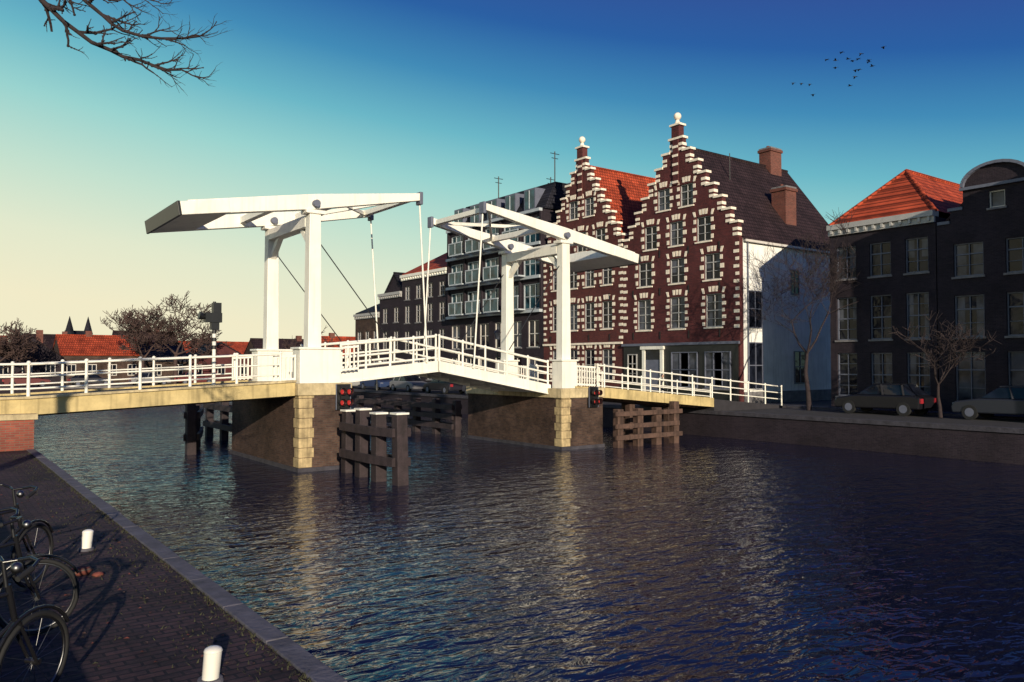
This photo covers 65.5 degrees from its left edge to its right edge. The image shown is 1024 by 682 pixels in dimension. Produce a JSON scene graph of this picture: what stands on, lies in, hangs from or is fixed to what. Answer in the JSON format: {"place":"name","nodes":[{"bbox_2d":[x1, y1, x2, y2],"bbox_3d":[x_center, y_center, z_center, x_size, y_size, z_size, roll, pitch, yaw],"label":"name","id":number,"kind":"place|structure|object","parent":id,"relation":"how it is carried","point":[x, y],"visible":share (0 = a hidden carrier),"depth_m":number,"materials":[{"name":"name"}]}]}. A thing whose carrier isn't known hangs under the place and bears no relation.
{"place":"outdoors","nodes":[
{"label":"outdoors","id":0,"kind":"place"},
{"bbox_2d":[0,357,61,384],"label":"walls","id":1,"kind":"structure","parent":0,"point":[36,369],"depth_m":91.88,"materials":[{"name":"brick"}]},
{"bbox_2d":[0,336,60,356],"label":"gable ends","id":2,"kind":"object","parent":1,"relation":"on","point":[43,350],"visible":0.33,"depth_m":91.90,"materials":[{"name":"brick"}]},
{"bbox_2d":[65,316,92,334],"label":"city gate","id":3,"kind":"structure","parent":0,"point":[69,329],"depth_m":165.01,"materials":[{"name":"stone"}]},
{"bbox_2d":[0,384,166,387],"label":"street","id":4,"kind":"structure","parent":0,"point":[51,386],"depth_m":90.32,"materials":[{"name":"asphalt"}]},
{"bbox_2d":[0,318,46,386],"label":"bare tree","id":5,"kind":"object","parent":4,"relation":"on","point":[15,337],"visible":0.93,"depth_m":84.44,"materials":[{"name":"brown plant"}]},
{"bbox_2d":[2,373,50,386],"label":"parked car","id":6,"kind":"object","parent":4,"relation":"on","point":[22,380],"visible":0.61,"depth_m":82.76,"materials":[{"name":"red metal"}]},
{"bbox_2d":[67,374,113,385],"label":"parked car","id":7,"kind":"object","parent":4,"relation":"on","point":[82,377],"visible":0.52,"depth_m":86.38,"materials":[{"name":"grey metal"}]},
{"bbox_2d":[100,305,195,384],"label":"bare tree","id":8,"kind":"object","parent":4,"relation":"on","point":[129,327],"visible":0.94,"depth_m":93.62,"materials":[{"name":"brown plant"}]},
{"bbox_2d":[128,372,170,385],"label":"parked car","id":9,"kind":"object","parent":4,"relation":"on","point":[145,374],"visible":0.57,"depth_m":90.03,"materials":[{"name":"white metal"}]},
{"bbox_2d":[119,291,222,383],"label":"bare tree","id":10,"kind":"object","parent":4,"relation":"on","point":[207,340],"visible":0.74,"depth_m":96.81,"materials":[{"name":"brown plant"}]},
{"bbox_2d":[0,383,172,386],"bbox_3d":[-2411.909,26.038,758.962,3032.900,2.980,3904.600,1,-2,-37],"label":"surface","id":11,"kind":"object","parent":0,"point":[81,384],"depth_m":90.62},
{"bbox_2d":[192,362,251,382],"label":"walls","id":12,"kind":"structure","parent":11,"relation":"on","point":[209,371],"depth_m":105.15,"materials":[{"name":"red brick"}]},
{"bbox_2d":[192,344,250,361],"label":"gable ends","id":13,"kind":"object","parent":12,"relation":"on","point":[221,349],"visible":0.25,"depth_m":105.19,"materials":[{"name":"red brick"}]},
{"bbox_2d":[351,392,1023,464],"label":"quay wall","id":14,"kind":"structure","parent":11,"relation":"on","point":[997,447],"depth_m":34.70,"materials":[{"name":"brick"}]},
{"bbox_2d":[353,389,1023,433],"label":"coping","id":15,"kind":"object","parent":14,"relation":"on","point":[910,424],"depth_m":35.40,"materials":[{"name":"stone"}]},
{"bbox_2d":[63,356,139,383],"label":"walls","id":16,"kind":"structure","parent":0,"point":[100,366],"depth_m":97.46,"materials":[{"name":"brown brick"}]},
{"bbox_2d":[52,335,139,355],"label":"roof","id":17,"kind":"structure","parent":16,"relation":"on","point":[88,346],"depth_m":98.26,"materials":[{"name":"red tile"}]},
{"bbox_2d":[38,0,230,94],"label":"overhanging tree","id":18,"kind":"object","parent":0,"point":[51,8],"visible":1,"depth_m":8.07,"materials":[{"name":"brown plant"}]},
{"bbox_2d":[0,450,309,681],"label":"quay","id":19,"kind":"structure","parent":0,"point":[117,659],"depth_m":7.70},
{"bbox_2d":[0,484,53,587],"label":"bicycle","id":20,"kind":"object","parent":19,"relation":"on","point":[23,532],"visible":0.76,"depth_m":8.49,"materials":[{"name":"metal"}]},
{"bbox_2d":[0,556,69,681],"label":"bicycle","id":21,"kind":"object","parent":19,"relation":"on","point":[13,628],"visible":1,"depth_m":5.42,"materials":[{"name":"metal"}]},
{"bbox_2d":[0,507,79,635],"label":"bicycle","id":22,"kind":"object","parent":19,"relation":"on","point":[65,568],"visible":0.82,"depth_m":7.04,"materials":[{"name":"metal"}]},
{"bbox_2d":[77,529,93,551],"bbox_3d":[-5.503,2.571,10.291,0.195,0.270,0.200,1,-2,-37],"label":"quay bollard","id":23,"kind":"object","parent":19,"relation":"on","point":[87,540],"visible":1,"depth_m":10.25,"materials":[{"name":"metal"}]},
{"bbox_2d":[1,488,271,681],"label":"fallen leaves","id":24,"kind":"object","parent":19,"relation":"on","point":[118,589],"visible":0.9,"depth_m":7.60,"materials":[{"name":"plant"}]},
{"bbox_2d":[0,453,311,681],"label":"grass tufts","id":25,"kind":"object","parent":19,"relation":"on","point":[301,677],"visible":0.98,"depth_m":9.04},
{"bbox_2d":[27,449,346,681],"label":"quay kerb","id":26,"kind":"structure","parent":19,"relation":"attached to","point":[299,658],"depth_m":8.11,"materials":[{"name":"stone"}]},
{"bbox_2d":[197,645,223,681],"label":"quay bollard","id":27,"kind":"object","parent":19,"relation":"on","point":[212,656],"visible":1,"depth_m":5.98,"materials":[{"name":"metal"}]},
{"bbox_2d":[144,361,188,383],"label":"walls","id":28,"kind":"structure","parent":0,"point":[164,364],"depth_m":99.64,"materials":[{"name":"brown brick"}]},
{"bbox_2d":[139,343,188,361],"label":"roof","id":29,"kind":"structure","parent":28,"relation":"on","point":[157,354],"depth_m":100.94,"materials":[{"name":"tile"}]},
{"bbox_2d":[336,384,353,409],"bbox_3d":[-5.910,1.968,28.039,0.570,0.900,0.500,1,-2,-37],"label":"bridge traffic light","id":30,"kind":"object","parent":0,"point":[344,393],"visible":0.98,"depth_m":27.98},
{"bbox_2d":[0,0,1023,341],"label":"sky","id":31,"kind":"structure","parent":0,"point":[442,100],"materials":[{"name":"blue"}]},
{"bbox_2d":[34,402,1023,681],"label":"water","id":32,"kind":"structure","parent":0,"point":[686,558],"depth_m":15.74,"materials":[{"name":"blue liquid"}]},
{"bbox_2d":[0,413,37,451],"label":"bridge abutment","id":33,"kind":"object","parent":32,"relation":"in","point":[16,432],"visible":0.3,"depth_m":22.13,"materials":[{"name":"brick"}]},
{"bbox_2d":[0,388,97,393],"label":"brickwork","id":34,"kind":"object","parent":32,"relation":"in","point":[20,391],"depth_m":81.98,"materials":[{"name":"brick"}]},
{"bbox_2d":[183,404,203,454],"bbox_3d":[-13.803,4.531,34.593,0.646,3.767,4.443,1,-2,-19],"label":"mooring dolphin","id":35,"kind":"object","parent":32,"relation":"in","point":[193,433],"visible":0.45,"depth_m":32.65},
{"bbox_2d":[203,402,231,440],"bbox_3d":[-13.259,4.633,37.693,0.620,3.745,7.881,1,-2,-37],"label":"mooring dolphin","id":36,"kind":"object","parent":32,"relation":"in","point":[223,424],"visible":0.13,"depth_m":38.69},
{"bbox_2d":[230,380,351,472],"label":"bridge pier","id":37,"kind":"structure","parent":32,"relation":"in","point":[300,432],"depth_m":28.03,"materials":[{"name":"brick"}]},
{"bbox_2d":[339,408,410,485],"bbox_3d":[-4.535,4.184,25.828,0.810,3.952,4.054,1,-2,-37],"label":"mooring dolphin","id":38,"kind":"object","parent":32,"relation":"in","point":[357,455],"visible":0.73,"depth_m":25.20,"materials":[{"name":"brown wood"}]},
{"bbox_2d":[355,395,461,436],"bbox_3d":[-5.989,4.917,44.636,0.779,3.581,10.394,1,-2,-40],"label":"mooring dolphin","id":39,"kind":"object","parent":32,"relation":"in","point":[436,415],"visible":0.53,"depth_m":42.94},
{"bbox_2d":[466,386,604,450],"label":"bridge pier","id":40,"kind":"structure","parent":32,"relation":"in","point":[561,419],"depth_m":35.65,"materials":[{"name":"brick"}]},
{"bbox_2d":[613,401,682,447],"bbox_3d":[5.344,4.707,38.782,5.770,3.652,5.250,1,-2,-37],"label":"timber fender","id":41,"kind":"object","parent":32,"relation":"in","point":[628,421],"visible":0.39,"depth_m":36.64,"materials":[{"name":"wood"}]},
{"bbox_2d":[353,386,1023,427],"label":"street","id":42,"kind":"structure","parent":0,"point":[1013,423],"depth_m":37.48,"materials":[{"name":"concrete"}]},
{"bbox_2d":[360,378,391,389],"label":"parked car","id":43,"kind":"object","parent":42,"relation":"on","point":[383,382],"visible":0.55,"depth_m":74.24,"materials":[{"name":"blue metal"}]},
{"bbox_2d":[389,375,426,391],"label":"parked car","id":44,"kind":"object","parent":42,"relation":"on","point":[408,382],"visible":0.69,"depth_m":69.69,"materials":[{"name":"grey metal"}]},
{"bbox_2d":[423,379,463,393],"bbox_3d":[-5.528,3.572,65.567,1.780,1.480,4.271,1,-2,-37],"label":"parked car","id":45,"kind":"object","parent":42,"relation":"on","point":[443,386],"visible":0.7,"depth_m":64.52,"materials":[{"name":"black metal"}]},
{"bbox_2d":[729,207,862,409],"bbox_3d":[15.969,-1.732,43.692,9.271,10.828,7.857,1,-2,-37],"label":"bare tree","id":46,"kind":"object","parent":42,"relation":"on","point":[808,281],"visible":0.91,"depth_m":42.33,"materials":[{"name":"brown plant"}]},
{"bbox_2d":[834,383,936,415],"bbox_3d":[17.984,2.782,38.447,1.780,1.480,4.271,1,-2,-37],"label":"parked car","id":47,"kind":"object","parent":42,"relation":"on","point":[904,399],"visible":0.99,"depth_m":37.56,"materials":[{"name":"grey metal"}]},
{"bbox_2d":[889,311,1002,417],"bbox_3d":[18.837,1.066,35.077,3.520,4.755,4.684,6,-6,-75],"label":"bare tree","id":48,"kind":"object","parent":42,"relation":"on","point":[949,358],"visible":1,"depth_m":35.01,"materials":[{"name":"brown plant"}]},
{"bbox_2d":[951,385,1023,419],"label":"parked car","id":49,"kind":"object","parent":42,"relation":"on","point":[1005,400],"visible":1,"depth_m":33.76,"materials":[{"name":"grey metal"}]},
{"bbox_2d":[366,386,1023,419],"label":"pavement","id":50,"kind":"structure","parent":0,"point":[1007,416],"depth_m":39.60,"materials":[{"name":"stone"}]},
{"bbox_2d":[770,400,830,405],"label":"street","id":51,"kind":"structure","parent":0,"point":[821,403],"depth_m":48.85,"materials":[{"name":"asphalt"}]},
{"bbox_3d":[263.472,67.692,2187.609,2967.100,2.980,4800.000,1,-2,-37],"label":"surface","id":52,"kind":"structure","parent":0,"visible":0},
{"bbox_2d":[355,315,379,364],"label":"facade","id":53,"kind":"structure","parent":52,"relation":"on","point":[362,326],"depth_m":89.31,"materials":[{"name":"brown brick"}]},
{"bbox_2d":[379,297,401,379],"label":"facade","id":54,"kind":"structure","parent":52,"relation":"on","point":[390,327],"depth_m":84.50,"materials":[{"name":"brick"}]},
{"bbox_2d":[0,192,785,415],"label":"drawbridge","id":55,"kind":"object","parent":52,"relation":"on","point":[283,372],"visible":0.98,"depth_m":31.17,"materials":[{"name":"metal"}]},
{"bbox_2d":[197,301,221,384],"bbox_3d":[-10.118,0.123,26.623,0.749,2.900,0.280,1,-2,-37],"label":"bridge signal post","id":56,"kind":"object","parent":55,"relation":"on","point":[214,318],"visible":0.96,"depth_m":26.65,"materials":[{"name":"metal"}]},
{"bbox_2d":[588,387,602,406],"bbox_3d":[3.644,2.475,35.122,0.570,0.900,0.500,1,-2,-37],"label":"bridge traffic light","id":57,"kind":"object","parent":55,"relation":"attached to","point":[594,393],"visible":1,"depth_m":35.05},
{"bbox_2d":[402,274,447,382],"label":"facade","id":58,"kind":"structure","parent":52,"relation":"on","point":[435,325],"depth_m":78.94,"materials":[{"name":"brick"}]},
{"bbox_2d":[400,267,446,280],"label":"cornice","id":59,"kind":"structure","parent":58,"relation":"on","point":[433,272],"depth_m":78.56,"materials":[{"name":"white paint"}]},
{"bbox_2d":[402,253,446,274],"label":"roof","id":60,"kind":"structure","parent":59,"relation":"on","point":[438,262],"depth_m":81.35,"materials":[{"name":"red tile"}]},
{"bbox_2d":[405,281,444,379],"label":"window frames","id":61,"kind":"structure","parent":58,"relation":"attached to","point":[419,310],"depth_m":79.89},
{"bbox_2d":[406,281,444,362],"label":"window glass","id":62,"kind":"object","parent":61,"relation":"in","point":[442,318],"visible":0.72,"depth_m":78.30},
{"bbox_2d":[448,209,546,382],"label":"facade","id":63,"kind":"structure","parent":52,"relation":"on","point":[492,321],"depth_m":69.25,"materials":[{"name":"brick"}]},
{"bbox_2d":[448,229,524,315],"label":"balconies","id":64,"kind":"structure","parent":63,"relation":"attached to","point":[490,273],"depth_m":70.09,"materials":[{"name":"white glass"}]},
{"bbox_2d":[447,211,542,316],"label":"piers","id":65,"kind":"structure","parent":63,"relation":"attached to","point":[500,274],"depth_m":68.42,"materials":[{"name":"brick"}]},
{"bbox_2d":[445,207,542,319],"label":"floor bands","id":66,"kind":"object","parent":65,"relation":"attached to","point":[534,210],"visible":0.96,"depth_m":69.23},
{"bbox_2d":[452,216,538,380],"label":"window frames","id":67,"kind":"structure","parent":63,"relation":"attached to","point":[470,336],"depth_m":69.43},
{"bbox_2d":[453,218,538,376],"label":"window glass","id":68,"kind":"object","parent":67,"relation":"in","point":[529,289],"visible":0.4,"depth_m":67.43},
{"bbox_2d":[547,210,556,244],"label":"side walls","id":69,"kind":"structure","parent":52,"relation":"on","point":[551,216],"depth_m":64.61,"materials":[{"name":"brick"}]},
{"bbox_2d":[465,181,568,222],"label":"mansard roof","id":70,"kind":"structure","parent":69,"relation":"on","point":[553,193],"depth_m":65.39,"materials":[{"name":"tile"}]},
{"bbox_2d":[454,187,546,222],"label":"dormers","id":71,"kind":"object","parent":70,"relation":"attached to","point":[531,197],"visible":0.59,"depth_m":67.76,"materials":[{"name":"grey glass"}]},
{"bbox_2d":[544,159,624,388],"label":"facade","id":72,"kind":"structure","parent":52,"relation":"on","point":[597,334],"depth_m":59.35,"materials":[{"name":"red brick"}]},
{"bbox_2d":[577,159,582,200],"bbox_3d":[5.164,-12.210,60.406,0.127,3.050,0.480,1,-2,-37],"label":"pilaster","id":73,"kind":"object","parent":72,"relation":"attached to","point":[580,180],"visible":1,"depth_m":60.33,"materials":[{"name":"red brick"}]},
{"bbox_2d":[553,197,611,380],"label":"window frames","id":74,"kind":"structure","parent":72,"relation":"attached to","point":[590,279],"depth_m":59.71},
{"bbox_2d":[554,198,593,362],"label":"curtains","id":75,"kind":"object","parent":74,"relation":"attached to","point":[555,275],"visible":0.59,"depth_m":60.96,"materials":[{"name":"white fabric"}]},
{"bbox_2d":[554,198,612,379],"bbox_3d":[5.346,-3.893,60.349,0.001,13.700,6.850,1,-2,-37],"label":"window glass","id":76,"kind":"object","parent":74,"relation":"in","point":[592,317],"visible":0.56,"depth_m":59.40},
{"bbox_2d":[544,162,623,379],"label":"stone blocks","id":77,"kind":"structure","parent":72,"relation":"attached to","point":[588,193],"depth_m":59.25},
{"bbox_2d":[547,156,626,237],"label":"step caps","id":78,"kind":"object","parent":72,"relation":"attached to","point":[598,189],"visible":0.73,"depth_m":59.12,"materials":[{"name":"white stone"}]},
{"bbox_2d":[621,341,739,400],"bbox_3d":[10.798,2.016,52.326,0.217,3.820,10.000,1,-2,-37],"label":"shopfront","id":79,"kind":"object","parent":52,"relation":"on","point":[700,348],"visible":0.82,"depth_m":50.89,"materials":[{"name":"black paint"}]},
{"bbox_2d":[640,346,664,392],"bbox_3d":[9.223,2.156,53.707,0.900,3.620,2.100,1,-2,-37],"label":"door portal","id":80,"kind":"object","parent":79,"relation":"attached to","point":[644,348],"depth_m":53.92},
{"bbox_2d":[645,349,659,391],"bbox_3d":[9.569,2.273,53.960,0.040,3.400,1.400,1,-2,-37],"label":"door leaf","id":81,"kind":"object","parent":80,"relation":"in","point":[652,360],"visible":0.58,"depth_m":53.98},
{"bbox_2d":[623,138,743,401],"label":"facade","id":82,"kind":"structure","parent":52,"relation":"on","point":[723,231],"depth_m":51.83,"materials":[{"name":"red brick"}]},
{"bbox_2d":[672,139,678,184],"bbox_3d":[10.834,-11.854,52.758,0.127,3.008,0.480,1,-2,-37],"label":"pilaster","id":83,"kind":"object","parent":82,"relation":"attached to","point":[675,164],"visible":1,"depth_m":52.69,"materials":[{"name":"red brick"}]},
{"bbox_2d":[633,204,729,389],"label":"sills","id":84,"kind":"structure","parent":82,"relation":"attached to","point":[682,283],"depth_m":52.12,"materials":[{"name":"white stone"}]},
{"bbox_2d":[623,142,741,332],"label":"stone blocks","id":85,"kind":"structure","parent":82,"relation":"attached to","point":[678,253],"depth_m":52.02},
{"bbox_2d":[622,135,742,241],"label":"step caps","id":86,"kind":"object","parent":82,"relation":"attached to","point":[698,172],"visible":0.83,"depth_m":51.80,"materials":[{"name":"white stone"}]},
{"bbox_2d":[669,113,685,137],"bbox_3d":[11.008,-14.353,52.959,0.660,1.680,0.900,1,-2,-37],"label":"pinnacle","id":87,"kind":"object","parent":86,"relation":"on","point":[677,128],"visible":0.99,"depth_m":52.77,"materials":[{"name":"red brick"}]},
{"bbox_2d":[639,184,729,387],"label":"curtains","id":88,"kind":"object","parent":82,"relation":"attached to","point":[709,362],"visible":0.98,"depth_m":51.48,"materials":[{"name":"white fabric"}]},
{"bbox_2d":[743,238,830,402],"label":"side walls","id":89,"kind":"structure","parent":52,"relation":"on","point":[780,345],"depth_m":51.26,"materials":[{"name":"white paint"}]},
{"bbox_2d":[627,183,805,389],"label":"window frames","id":90,"kind":"structure","parent":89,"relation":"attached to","point":[678,266],"depth_m":51.88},
{"bbox_2d":[629,184,804,388],"bbox_3d":[12.967,-3.641,51.850,5.217,13.300,11.689,5,-6,-73],"label":"window glass","id":91,"kind":"object","parent":90,"relation":"in","point":[709,275],"visible":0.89,"depth_m":51.66,"materials":[{"name":"glass"}]},
{"bbox_2d":[747,242,749,401],"bbox_3d":[14.506,-1.126,48.868,0.092,9.900,0.092,0,-2,-14],"label":"downpipe","id":92,"kind":"object","parent":89,"relation":"attached to","point":[748,316],"visible":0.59,"depth_m":48.85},
{"bbox_2d":[694,150,829,250],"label":"roof","id":93,"kind":"structure","parent":89,"relation":"on","point":[746,188],"depth_m":53.73,"materials":[{"name":"brown tile"}]},
{"bbox_2d":[744,389,830,402],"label":"plinth","id":94,"kind":"structure","parent":52,"relation":"on","point":[799,395],"depth_m":51.24,"materials":[{"name":"grey stone"}]},
{"bbox_2d":[829,216,938,410],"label":"facade","id":95,"kind":"structure","parent":52,"relation":"on","point":[898,285],"depth_m":41.02,"materials":[{"name":"brick"}]},
{"bbox_2d":[826,210,938,236],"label":"cornice","id":96,"kind":"structure","parent":95,"relation":"on","point":[908,219],"depth_m":41.05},
{"bbox_2d":[829,169,959,224],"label":"roof ridge","id":97,"kind":"structure","parent":96,"relation":"on","point":[908,172],"depth_m":43.40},
{"bbox_2d":[833,173,962,224],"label":"roof","id":98,"kind":"structure","parent":96,"relation":"on","point":[901,194],"depth_m":42.34,"materials":[{"name":"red tile"}]},
{"bbox_2d":[835,271,930,396],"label":"sills","id":99,"kind":"structure","parent":95,"relation":"attached to","point":[925,272],"depth_m":41.28,"materials":[{"name":"grey stone"}]},
{"bbox_2d":[837,236,929,395],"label":"window frames","id":100,"kind":"structure","parent":95,"relation":"attached to","point":[882,317],"depth_m":41.47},
{"bbox_2d":[839,239,927,394],"bbox_3d":[19.297,-1.117,41.474,0.001,8.050,4.950,1,-2,-37],"label":"window glass","id":101,"kind":"object","parent":100,"relation":"in","point":[886,269],"visible":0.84,"depth_m":41.59,"materials":[{"name":"glass"}]},
{"bbox_2d":[839,238,929,394],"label":"curtains","id":102,"kind":"object","parent":100,"relation":"attached to","point":[911,254],"visible":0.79,"depth_m":40.30,"materials":[{"name":"white fabric"}]},
{"bbox_2d":[937,181,1023,414],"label":"facade","id":103,"kind":"structure","parent":52,"relation":"on","point":[974,220],"depth_m":37.27,"materials":[{"name":"brick"}]},
{"bbox_2d":[937,159,1023,225],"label":"pediment trim","id":104,"kind":"structure","parent":103,"relation":"attached to","point":[967,176],"depth_m":37.38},
{"bbox_2d":[951,205,1023,338],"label":"sills","id":105,"kind":"structure","parent":103,"relation":"attached to","point":[1009,273],"depth_m":37.06,"materials":[{"name":"grey stone"}]},
{"bbox_2d":[954,189,1023,400],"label":"window frames","id":106,"kind":"structure","parent":103,"relation":"attached to","point":[1008,306],"depth_m":37.53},
{"bbox_2d":[956,243,984,399],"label":"curtains","id":107,"kind":"object","parent":106,"relation":"attached to","point":[963,376],"visible":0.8,"depth_m":38.02,"materials":[{"name":"white fabric"}]},
{"bbox_2d":[956,191,1023,398],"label":"window glass","id":108,"kind":"object","parent":106,"relation":"in","point":[1017,326],"visible":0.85,"depth_m":36.55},
{"bbox_2d":[964,162,1023,186],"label":"pediment","id":109,"kind":"structure","parent":103,"relation":"attached to","point":[997,172],"depth_m":37.02,"materials":[{"name":"brick"}]},
{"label":"side walls","id":110,"kind":"object","parent":52,"relation":"on","visible":0},
{"bbox_2d":[594,169,654,238],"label":"roof","id":111,"kind":"structure","parent":110,"relation":"on","point":[625,193],"depth_m":61.11,"materials":[{"name":"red tile"}]},
{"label":"walls","id":112,"kind":"object","parent":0,"visible":0},
{"bbox_2d":[243,339,303,354],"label":"roof","id":113,"kind":"structure","parent":112,"relation":"on","point":[257,343],"depth_m":110.25,"materials":[{"name":"brown tile"}]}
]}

